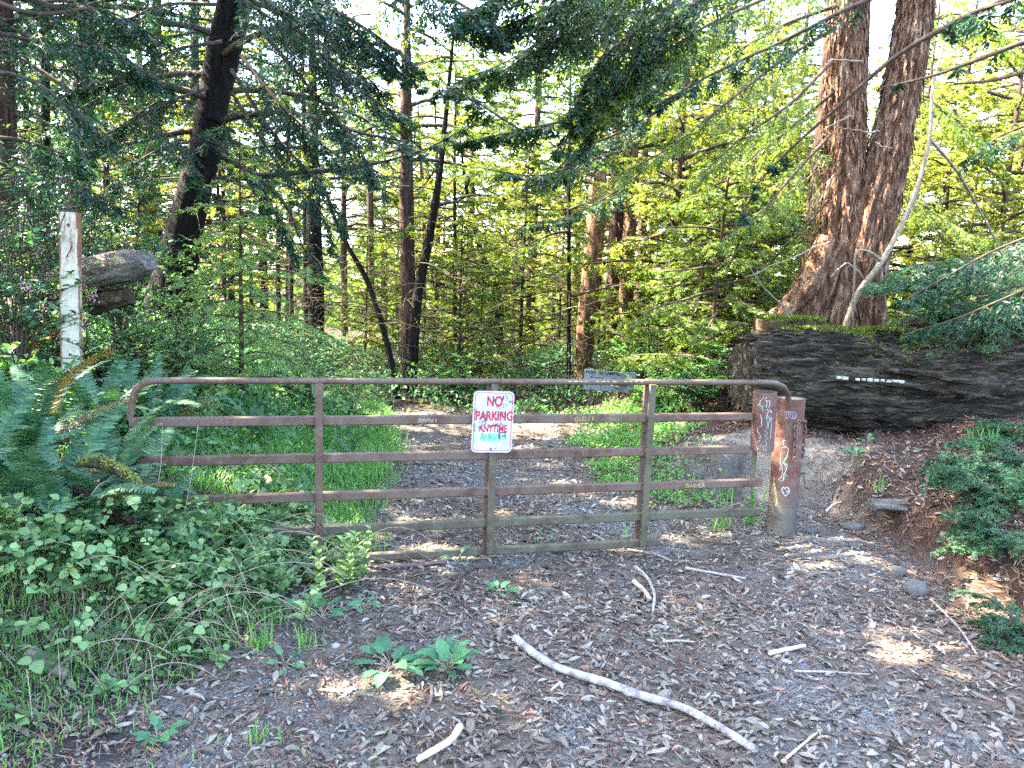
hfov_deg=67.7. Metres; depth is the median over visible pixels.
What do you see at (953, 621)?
stick
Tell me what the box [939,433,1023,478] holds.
redwood sprout
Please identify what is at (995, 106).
conifer tree
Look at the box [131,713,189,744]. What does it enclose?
dock plant
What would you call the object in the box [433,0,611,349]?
conifer tree
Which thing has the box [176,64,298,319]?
dark fir tree
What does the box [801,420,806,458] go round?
chain
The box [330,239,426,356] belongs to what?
young conifer
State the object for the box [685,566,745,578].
stick
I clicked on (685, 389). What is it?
shrub
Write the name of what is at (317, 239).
dark fir tree
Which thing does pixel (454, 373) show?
shrub
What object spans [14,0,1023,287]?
sky
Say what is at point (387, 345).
broadleaf tree
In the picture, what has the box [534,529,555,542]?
dock plant
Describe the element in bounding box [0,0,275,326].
dark fir tree
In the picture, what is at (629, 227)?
redwood tree
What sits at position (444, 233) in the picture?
conifer tree
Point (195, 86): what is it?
dark fir tree
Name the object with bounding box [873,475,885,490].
grass tuft
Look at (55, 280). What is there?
shrub
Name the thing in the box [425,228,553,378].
young conifer
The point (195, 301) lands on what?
shrub
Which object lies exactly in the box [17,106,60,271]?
dark fir tree
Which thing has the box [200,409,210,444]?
leafy shoot
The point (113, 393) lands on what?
sword fern
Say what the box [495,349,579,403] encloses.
shrub
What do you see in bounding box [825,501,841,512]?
stick
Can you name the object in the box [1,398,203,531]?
sword fern
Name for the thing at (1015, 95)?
conifer tree
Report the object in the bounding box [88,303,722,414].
brush
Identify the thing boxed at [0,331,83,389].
sword fern
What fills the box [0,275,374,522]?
undergrowth
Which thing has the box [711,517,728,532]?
grass tuft
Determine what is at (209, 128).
dark fir tree
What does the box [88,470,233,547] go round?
sword fern
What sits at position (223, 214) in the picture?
young conifer
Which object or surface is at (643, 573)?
stick
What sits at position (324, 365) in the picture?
shrub
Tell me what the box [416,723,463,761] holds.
stick
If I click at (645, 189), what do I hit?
young conifer
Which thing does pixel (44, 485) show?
sword fern
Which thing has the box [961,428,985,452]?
grass tuft
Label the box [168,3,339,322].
dark fir tree
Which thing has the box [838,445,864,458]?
dock plant
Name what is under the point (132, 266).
log stub
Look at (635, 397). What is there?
shrub
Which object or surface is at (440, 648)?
dock plant
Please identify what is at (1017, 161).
conifer tree
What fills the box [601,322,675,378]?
shrub
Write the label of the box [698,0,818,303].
conifer tree
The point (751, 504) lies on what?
grass tuft
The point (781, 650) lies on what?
stick
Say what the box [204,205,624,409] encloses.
shrub
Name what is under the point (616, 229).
redwood tree
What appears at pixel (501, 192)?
conifer tree
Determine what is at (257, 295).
fir sapling
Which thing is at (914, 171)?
young conifer
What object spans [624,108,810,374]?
young conifer
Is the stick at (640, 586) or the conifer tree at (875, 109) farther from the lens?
the conifer tree at (875, 109)
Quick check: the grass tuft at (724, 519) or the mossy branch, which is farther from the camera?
the grass tuft at (724, 519)
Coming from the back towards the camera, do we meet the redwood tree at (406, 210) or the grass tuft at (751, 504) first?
the redwood tree at (406, 210)
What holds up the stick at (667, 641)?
on the ground at (704, 467)
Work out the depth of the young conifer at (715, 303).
9.34 m
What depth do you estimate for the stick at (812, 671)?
3.97 m
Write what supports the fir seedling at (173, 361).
on the ground at (704, 467)
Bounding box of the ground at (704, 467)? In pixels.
[0,287,1023,767]
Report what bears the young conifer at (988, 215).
on the ground at (704, 467)
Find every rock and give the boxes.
[841,521,863,530]
[890,566,906,576]
[900,578,929,596]
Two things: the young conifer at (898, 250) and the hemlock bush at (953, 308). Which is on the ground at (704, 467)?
the young conifer at (898, 250)
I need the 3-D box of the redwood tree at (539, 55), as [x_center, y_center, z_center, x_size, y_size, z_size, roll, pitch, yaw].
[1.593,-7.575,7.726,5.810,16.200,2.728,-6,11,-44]
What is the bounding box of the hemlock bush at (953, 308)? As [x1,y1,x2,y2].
[858,253,1023,359]
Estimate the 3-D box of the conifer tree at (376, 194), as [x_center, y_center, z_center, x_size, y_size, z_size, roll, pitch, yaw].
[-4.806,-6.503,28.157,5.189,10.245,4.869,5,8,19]
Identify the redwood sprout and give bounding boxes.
[918,461,1023,526]
[919,450,1023,512]
[929,508,1023,559]
[932,453,970,488]
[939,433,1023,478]
[945,589,1023,655]
[961,418,1023,448]
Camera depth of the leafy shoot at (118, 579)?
4.00 m
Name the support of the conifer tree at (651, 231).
on the ground at (704, 467)
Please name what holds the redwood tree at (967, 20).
on the ground at (704, 467)
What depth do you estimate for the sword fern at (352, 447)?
7.56 m
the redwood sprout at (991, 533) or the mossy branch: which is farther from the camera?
the redwood sprout at (991, 533)
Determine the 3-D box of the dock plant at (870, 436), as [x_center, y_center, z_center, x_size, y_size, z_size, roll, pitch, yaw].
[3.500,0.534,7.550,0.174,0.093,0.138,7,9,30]
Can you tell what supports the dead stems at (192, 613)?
on the ground at (704, 467)
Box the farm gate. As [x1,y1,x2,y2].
[126,377,791,564]
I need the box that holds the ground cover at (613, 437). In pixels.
[532,377,727,507]
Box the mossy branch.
[75,453,143,492]
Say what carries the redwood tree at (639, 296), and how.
on the ground at (704, 467)
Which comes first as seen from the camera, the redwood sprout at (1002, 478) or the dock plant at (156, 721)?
the dock plant at (156, 721)
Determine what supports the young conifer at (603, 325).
on the ground at (704, 467)
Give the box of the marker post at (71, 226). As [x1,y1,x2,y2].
[58,211,82,407]
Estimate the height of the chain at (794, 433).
0.348 m
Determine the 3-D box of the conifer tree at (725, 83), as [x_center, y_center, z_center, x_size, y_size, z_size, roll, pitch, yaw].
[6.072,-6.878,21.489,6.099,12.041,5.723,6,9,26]
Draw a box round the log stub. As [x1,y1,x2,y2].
[30,249,157,318]
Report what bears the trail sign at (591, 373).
on the ground at (704, 467)
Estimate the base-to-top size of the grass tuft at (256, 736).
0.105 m
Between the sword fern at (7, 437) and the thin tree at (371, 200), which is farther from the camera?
the thin tree at (371, 200)
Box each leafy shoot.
[80,543,93,590]
[110,565,127,604]
[131,542,147,583]
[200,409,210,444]
[231,406,238,442]
[246,537,327,626]
[305,530,361,595]
[339,525,375,588]
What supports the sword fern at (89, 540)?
on the ground at (704, 467)
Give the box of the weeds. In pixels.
[120,531,785,767]
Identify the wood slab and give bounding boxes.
[867,499,909,511]
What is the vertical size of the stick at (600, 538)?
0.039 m
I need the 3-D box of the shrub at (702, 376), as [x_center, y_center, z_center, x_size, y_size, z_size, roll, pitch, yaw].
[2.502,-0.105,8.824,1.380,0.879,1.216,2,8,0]
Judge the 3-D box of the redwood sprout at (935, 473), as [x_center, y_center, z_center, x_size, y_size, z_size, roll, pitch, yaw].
[3.528,0.703,6.095,0.414,0.255,0.697,5,8,20]
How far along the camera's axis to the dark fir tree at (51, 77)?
11.97 m
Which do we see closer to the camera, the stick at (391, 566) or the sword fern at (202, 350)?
the stick at (391, 566)
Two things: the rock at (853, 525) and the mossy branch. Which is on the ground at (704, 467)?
the rock at (853, 525)
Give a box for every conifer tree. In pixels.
[14,3,105,209]
[17,6,172,249]
[19,0,250,230]
[129,52,281,298]
[219,77,364,320]
[261,1,419,336]
[322,80,451,322]
[339,38,467,268]
[348,162,429,328]
[388,6,550,335]
[397,140,467,331]
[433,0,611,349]
[446,92,556,337]
[464,126,573,337]
[501,133,588,335]
[503,64,608,331]
[524,0,690,344]
[580,233,654,310]
[605,0,759,301]
[608,0,725,335]
[639,0,819,313]
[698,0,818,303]
[750,0,914,275]
[778,31,883,184]
[867,28,995,302]
[867,45,980,300]
[904,0,1023,306]
[907,0,1023,295]
[933,36,1023,195]
[942,100,1023,190]
[965,79,1023,250]
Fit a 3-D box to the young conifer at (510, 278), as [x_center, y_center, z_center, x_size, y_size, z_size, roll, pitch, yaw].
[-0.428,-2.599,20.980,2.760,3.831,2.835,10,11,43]
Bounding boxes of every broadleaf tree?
[266,70,447,398]
[357,3,523,396]
[373,7,586,369]
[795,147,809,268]
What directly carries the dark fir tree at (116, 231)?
on the ground at (704, 467)
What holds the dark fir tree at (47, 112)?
on the ground at (704, 467)
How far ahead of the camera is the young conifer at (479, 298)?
12.66 m
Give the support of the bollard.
on the ground at (704, 467)
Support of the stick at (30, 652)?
on the ground at (704, 467)
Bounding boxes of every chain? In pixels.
[792,418,806,461]
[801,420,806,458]
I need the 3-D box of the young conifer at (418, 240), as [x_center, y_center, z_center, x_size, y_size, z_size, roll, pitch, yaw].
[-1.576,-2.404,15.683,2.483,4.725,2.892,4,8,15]
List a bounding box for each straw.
[157,448,161,490]
[183,428,197,516]
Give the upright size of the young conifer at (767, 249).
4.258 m
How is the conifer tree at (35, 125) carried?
on the ground at (704, 467)
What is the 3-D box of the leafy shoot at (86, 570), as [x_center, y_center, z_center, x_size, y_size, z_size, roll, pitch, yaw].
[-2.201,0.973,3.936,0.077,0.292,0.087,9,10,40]
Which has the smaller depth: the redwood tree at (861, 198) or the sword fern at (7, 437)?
the sword fern at (7, 437)
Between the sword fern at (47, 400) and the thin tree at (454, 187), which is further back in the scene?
the thin tree at (454, 187)
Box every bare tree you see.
[417,98,426,341]
[434,107,439,328]
[467,151,474,334]
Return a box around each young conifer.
[84,92,219,320]
[106,0,325,331]
[322,232,400,364]
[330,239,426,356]
[369,152,505,369]
[375,192,457,341]
[390,212,527,394]
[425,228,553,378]
[426,240,491,347]
[446,115,602,371]
[467,219,542,346]
[505,186,605,354]
[531,0,815,393]
[535,161,660,344]
[563,140,730,377]
[594,136,796,376]
[596,192,784,401]
[607,155,793,404]
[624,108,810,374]
[632,151,735,343]
[639,11,817,337]
[677,117,810,368]
[701,152,809,324]
[793,0,1023,321]
[886,182,937,319]
[887,76,1023,324]
[889,0,1023,304]
[908,173,1023,314]
[957,154,1023,316]
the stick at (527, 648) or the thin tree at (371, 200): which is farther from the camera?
the thin tree at (371, 200)
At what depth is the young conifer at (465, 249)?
18.36 m
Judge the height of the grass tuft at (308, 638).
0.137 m
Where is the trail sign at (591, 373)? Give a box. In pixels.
[583,368,636,406]
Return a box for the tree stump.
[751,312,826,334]
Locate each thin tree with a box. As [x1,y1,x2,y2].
[229,1,324,325]
[243,8,348,337]
[252,0,363,345]
[335,0,429,349]
[396,36,529,366]
[483,14,648,397]
[654,10,806,298]
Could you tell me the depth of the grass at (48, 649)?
3.74 m
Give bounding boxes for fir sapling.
[99,130,348,415]
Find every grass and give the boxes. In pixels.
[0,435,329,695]
[0,513,327,767]
[31,353,416,553]
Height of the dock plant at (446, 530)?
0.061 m
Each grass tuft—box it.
[244,613,272,652]
[249,718,280,744]
[293,622,324,653]
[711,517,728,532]
[714,488,738,526]
[722,488,734,500]
[744,486,767,525]
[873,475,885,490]
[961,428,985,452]
[981,419,1000,450]
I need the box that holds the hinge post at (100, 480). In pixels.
[98,442,124,491]
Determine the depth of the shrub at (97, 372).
6.62 m
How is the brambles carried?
on the ground at (704, 467)
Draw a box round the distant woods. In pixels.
[19,220,1023,337]
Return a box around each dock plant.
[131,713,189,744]
[265,644,304,674]
[286,585,347,617]
[346,596,380,612]
[350,635,437,687]
[412,636,480,678]
[435,529,456,533]
[440,545,474,561]
[483,580,519,595]
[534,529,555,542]
[606,526,631,539]
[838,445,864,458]
[856,433,874,442]
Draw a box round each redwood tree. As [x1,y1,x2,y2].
[262,0,534,392]
[397,0,870,265]
[446,0,742,378]
[520,0,744,357]
[534,0,721,369]
[562,0,714,344]
[581,0,1023,330]
[627,0,1023,349]
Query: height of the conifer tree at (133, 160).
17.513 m
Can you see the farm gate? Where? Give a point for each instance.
(762, 416)
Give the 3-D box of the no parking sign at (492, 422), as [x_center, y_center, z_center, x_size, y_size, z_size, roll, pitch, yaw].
[-0.130,0.263,5.286,0.292,0.432,0.010,2,8,-11]
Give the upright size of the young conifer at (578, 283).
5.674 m
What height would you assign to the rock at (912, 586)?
0.117 m
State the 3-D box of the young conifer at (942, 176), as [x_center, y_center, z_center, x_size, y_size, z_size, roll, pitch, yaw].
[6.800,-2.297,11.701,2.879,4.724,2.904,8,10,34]
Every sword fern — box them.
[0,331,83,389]
[0,341,164,466]
[0,382,95,517]
[0,409,175,517]
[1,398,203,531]
[6,482,170,561]
[26,355,161,457]
[39,351,194,435]
[66,355,229,436]
[80,430,196,494]
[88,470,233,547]
[141,330,239,399]
[207,388,296,437]
[335,437,367,462]
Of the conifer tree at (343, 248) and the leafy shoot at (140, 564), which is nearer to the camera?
the leafy shoot at (140, 564)
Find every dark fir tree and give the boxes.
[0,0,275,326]
[0,0,468,354]
[13,0,165,261]
[13,0,250,254]
[15,4,136,275]
[17,4,121,269]
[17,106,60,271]
[21,2,170,252]
[23,0,308,301]
[89,25,163,252]
[94,0,243,294]
[104,0,285,323]
[125,0,283,308]
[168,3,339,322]
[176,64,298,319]
[212,135,302,320]
[221,0,418,351]
[273,161,353,327]
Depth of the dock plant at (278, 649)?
3.81 m
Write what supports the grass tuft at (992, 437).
on the ground at (704, 467)
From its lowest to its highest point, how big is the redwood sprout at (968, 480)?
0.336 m
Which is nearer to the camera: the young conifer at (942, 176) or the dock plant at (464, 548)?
the dock plant at (464, 548)
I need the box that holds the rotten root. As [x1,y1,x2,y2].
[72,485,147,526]
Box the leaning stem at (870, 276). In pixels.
[842,42,1002,326]
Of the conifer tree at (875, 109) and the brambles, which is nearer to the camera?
the brambles
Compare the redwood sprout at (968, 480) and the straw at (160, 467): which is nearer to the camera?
the straw at (160, 467)
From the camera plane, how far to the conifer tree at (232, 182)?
40.52 m
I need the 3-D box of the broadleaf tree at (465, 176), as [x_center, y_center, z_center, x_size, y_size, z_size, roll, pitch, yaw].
[-0.832,-4.664,15.605,4.012,9.365,3.530,-2,9,-30]
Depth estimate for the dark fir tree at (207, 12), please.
14.23 m
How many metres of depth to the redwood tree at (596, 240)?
14.30 m
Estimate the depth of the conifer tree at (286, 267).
39.55 m
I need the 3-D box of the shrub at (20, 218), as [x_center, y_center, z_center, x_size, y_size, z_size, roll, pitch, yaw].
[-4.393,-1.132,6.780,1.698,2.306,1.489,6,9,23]
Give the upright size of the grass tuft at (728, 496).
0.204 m
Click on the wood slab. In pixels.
(894, 505)
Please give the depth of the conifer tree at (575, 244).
25.52 m
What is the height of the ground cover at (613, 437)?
0.811 m
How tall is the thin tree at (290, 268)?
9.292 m
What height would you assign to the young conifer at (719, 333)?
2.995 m
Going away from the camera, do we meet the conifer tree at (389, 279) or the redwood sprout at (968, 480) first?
the redwood sprout at (968, 480)
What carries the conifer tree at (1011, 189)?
on the ground at (704, 467)
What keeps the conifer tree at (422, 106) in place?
on the ground at (704, 467)
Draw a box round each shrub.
[0,124,112,331]
[0,146,153,381]
[0,148,175,350]
[0,218,142,365]
[0,305,206,391]
[13,159,193,353]
[87,301,234,388]
[124,237,257,351]
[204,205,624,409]
[251,334,356,408]
[272,318,369,376]
[402,342,496,402]
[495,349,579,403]
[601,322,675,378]
[610,370,706,412]
[641,351,727,412]
[663,335,735,412]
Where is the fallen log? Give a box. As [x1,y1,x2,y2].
[713,312,1023,434]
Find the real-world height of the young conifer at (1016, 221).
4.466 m
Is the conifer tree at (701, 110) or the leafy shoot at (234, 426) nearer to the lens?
the leafy shoot at (234, 426)
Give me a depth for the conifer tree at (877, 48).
28.23 m
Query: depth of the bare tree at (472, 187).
19.48 m
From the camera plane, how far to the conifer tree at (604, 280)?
35.30 m
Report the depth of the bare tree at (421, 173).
19.49 m
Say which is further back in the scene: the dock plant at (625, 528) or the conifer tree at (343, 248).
the conifer tree at (343, 248)
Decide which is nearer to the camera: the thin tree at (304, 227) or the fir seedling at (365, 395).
the fir seedling at (365, 395)
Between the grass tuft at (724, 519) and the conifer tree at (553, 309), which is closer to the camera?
the grass tuft at (724, 519)
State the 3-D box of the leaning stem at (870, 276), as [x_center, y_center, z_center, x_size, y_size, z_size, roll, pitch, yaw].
[5.159,-2.269,8.967,2.920,3.241,0.267,-1,9,-22]
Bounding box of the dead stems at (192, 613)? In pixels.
[0,451,441,717]
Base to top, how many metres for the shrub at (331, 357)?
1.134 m
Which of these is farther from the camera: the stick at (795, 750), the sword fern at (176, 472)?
the sword fern at (176, 472)
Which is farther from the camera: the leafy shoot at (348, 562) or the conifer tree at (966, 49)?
the conifer tree at (966, 49)
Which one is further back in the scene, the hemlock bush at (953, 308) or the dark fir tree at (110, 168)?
the dark fir tree at (110, 168)
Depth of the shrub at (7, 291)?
6.06 m
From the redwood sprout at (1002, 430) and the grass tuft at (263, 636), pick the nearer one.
the grass tuft at (263, 636)
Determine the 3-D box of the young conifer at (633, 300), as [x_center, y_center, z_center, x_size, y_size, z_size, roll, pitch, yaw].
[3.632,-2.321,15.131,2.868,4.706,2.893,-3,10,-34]
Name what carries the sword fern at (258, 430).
on the ground at (704, 467)
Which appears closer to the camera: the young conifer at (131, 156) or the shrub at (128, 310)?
the shrub at (128, 310)
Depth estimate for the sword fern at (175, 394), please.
6.24 m
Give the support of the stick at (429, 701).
on the ground at (704, 467)
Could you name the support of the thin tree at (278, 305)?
on the ground at (704, 467)
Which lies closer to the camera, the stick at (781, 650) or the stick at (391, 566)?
the stick at (781, 650)
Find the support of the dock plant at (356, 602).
on the ground at (704, 467)
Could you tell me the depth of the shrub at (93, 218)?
7.51 m
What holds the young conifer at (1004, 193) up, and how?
on the ground at (704, 467)
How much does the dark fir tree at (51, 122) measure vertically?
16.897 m
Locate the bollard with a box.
[766,396,805,534]
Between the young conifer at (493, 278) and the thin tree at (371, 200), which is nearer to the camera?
the young conifer at (493, 278)
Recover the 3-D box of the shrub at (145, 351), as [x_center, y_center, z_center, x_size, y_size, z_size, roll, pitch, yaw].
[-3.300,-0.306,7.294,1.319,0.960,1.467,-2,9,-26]
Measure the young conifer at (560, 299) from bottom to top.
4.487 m
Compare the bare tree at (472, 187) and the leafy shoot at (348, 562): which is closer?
the leafy shoot at (348, 562)
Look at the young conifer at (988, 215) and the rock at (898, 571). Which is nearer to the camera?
the rock at (898, 571)
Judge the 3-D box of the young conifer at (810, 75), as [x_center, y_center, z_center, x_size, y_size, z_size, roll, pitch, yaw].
[4.393,-3.283,14.328,3.572,6.798,4.160,0,8,-16]
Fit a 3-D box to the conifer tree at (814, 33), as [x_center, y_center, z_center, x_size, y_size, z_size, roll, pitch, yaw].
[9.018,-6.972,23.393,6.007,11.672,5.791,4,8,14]
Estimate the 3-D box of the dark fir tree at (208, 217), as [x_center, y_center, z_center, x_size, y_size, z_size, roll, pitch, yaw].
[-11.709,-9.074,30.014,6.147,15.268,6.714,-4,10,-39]
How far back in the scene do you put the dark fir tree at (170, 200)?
36.06 m
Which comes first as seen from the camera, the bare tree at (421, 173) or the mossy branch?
the mossy branch
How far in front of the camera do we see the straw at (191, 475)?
4.56 m
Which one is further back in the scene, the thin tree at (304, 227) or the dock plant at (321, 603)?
the thin tree at (304, 227)
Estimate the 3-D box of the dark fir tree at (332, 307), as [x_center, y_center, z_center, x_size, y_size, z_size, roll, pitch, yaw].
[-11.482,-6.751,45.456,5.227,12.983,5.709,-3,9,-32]
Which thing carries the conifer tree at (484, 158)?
on the ground at (704, 467)
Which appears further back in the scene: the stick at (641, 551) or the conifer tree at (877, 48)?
the conifer tree at (877, 48)
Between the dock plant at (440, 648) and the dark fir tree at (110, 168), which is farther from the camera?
the dark fir tree at (110, 168)
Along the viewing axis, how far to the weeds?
3.21 m
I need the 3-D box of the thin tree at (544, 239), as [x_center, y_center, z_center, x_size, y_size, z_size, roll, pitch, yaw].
[0.980,-2.773,12.760,2.485,6.557,2.440,9,11,42]
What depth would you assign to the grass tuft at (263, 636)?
3.95 m
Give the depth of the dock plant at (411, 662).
3.86 m
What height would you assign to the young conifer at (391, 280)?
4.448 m
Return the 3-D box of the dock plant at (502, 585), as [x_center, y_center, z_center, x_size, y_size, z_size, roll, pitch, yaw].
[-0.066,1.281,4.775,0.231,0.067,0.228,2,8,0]
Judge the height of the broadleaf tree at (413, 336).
6.999 m
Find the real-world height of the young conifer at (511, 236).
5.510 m
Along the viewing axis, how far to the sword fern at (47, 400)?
4.71 m
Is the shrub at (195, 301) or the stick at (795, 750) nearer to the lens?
the stick at (795, 750)
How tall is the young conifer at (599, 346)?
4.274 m
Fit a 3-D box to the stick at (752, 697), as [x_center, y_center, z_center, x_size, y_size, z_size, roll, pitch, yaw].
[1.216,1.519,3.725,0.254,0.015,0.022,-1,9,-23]
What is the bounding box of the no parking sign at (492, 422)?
[471,391,514,452]
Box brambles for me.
[0,464,342,767]
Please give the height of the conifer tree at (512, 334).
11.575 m
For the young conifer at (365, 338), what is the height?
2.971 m
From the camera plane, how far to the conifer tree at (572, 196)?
20.38 m
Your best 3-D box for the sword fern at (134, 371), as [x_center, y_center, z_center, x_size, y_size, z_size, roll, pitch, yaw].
[-3.195,0.112,5.961,1.205,0.670,1.225,-4,10,-37]
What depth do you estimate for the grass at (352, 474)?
6.69 m
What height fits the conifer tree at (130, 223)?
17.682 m
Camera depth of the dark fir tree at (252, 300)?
43.69 m
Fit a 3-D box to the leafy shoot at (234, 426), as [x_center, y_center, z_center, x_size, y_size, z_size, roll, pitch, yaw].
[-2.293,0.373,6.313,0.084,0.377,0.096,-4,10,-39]
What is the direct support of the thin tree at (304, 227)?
on the ground at (704, 467)
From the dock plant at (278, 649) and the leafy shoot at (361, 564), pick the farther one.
the leafy shoot at (361, 564)
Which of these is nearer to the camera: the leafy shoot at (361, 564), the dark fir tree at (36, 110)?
the leafy shoot at (361, 564)
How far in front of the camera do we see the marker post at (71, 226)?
6.17 m
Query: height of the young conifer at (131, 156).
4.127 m
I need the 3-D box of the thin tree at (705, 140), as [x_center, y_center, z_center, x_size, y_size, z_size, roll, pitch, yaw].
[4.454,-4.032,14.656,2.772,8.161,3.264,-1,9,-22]
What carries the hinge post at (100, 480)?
on the ground at (704, 467)
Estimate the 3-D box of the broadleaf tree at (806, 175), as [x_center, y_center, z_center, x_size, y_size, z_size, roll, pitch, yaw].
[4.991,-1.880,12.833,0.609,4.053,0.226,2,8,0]
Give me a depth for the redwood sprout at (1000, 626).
4.41 m
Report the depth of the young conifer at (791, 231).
12.64 m
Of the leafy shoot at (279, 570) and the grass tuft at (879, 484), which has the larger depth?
the grass tuft at (879, 484)
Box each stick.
[22,645,69,679]
[379,560,445,568]
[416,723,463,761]
[418,684,433,717]
[512,634,757,751]
[527,668,562,680]
[592,533,605,540]
[627,548,671,561]
[632,579,651,599]
[634,565,655,611]
[662,640,694,642]
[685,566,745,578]
[740,691,782,701]
[768,644,805,655]
[781,731,818,761]
[794,670,870,674]
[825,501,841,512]
[929,598,977,655]
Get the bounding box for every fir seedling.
[139,318,235,415]
[323,343,399,426]
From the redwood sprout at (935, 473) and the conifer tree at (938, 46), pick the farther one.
the conifer tree at (938, 46)
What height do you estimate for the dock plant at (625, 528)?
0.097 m
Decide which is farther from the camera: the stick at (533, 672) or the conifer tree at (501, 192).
the conifer tree at (501, 192)

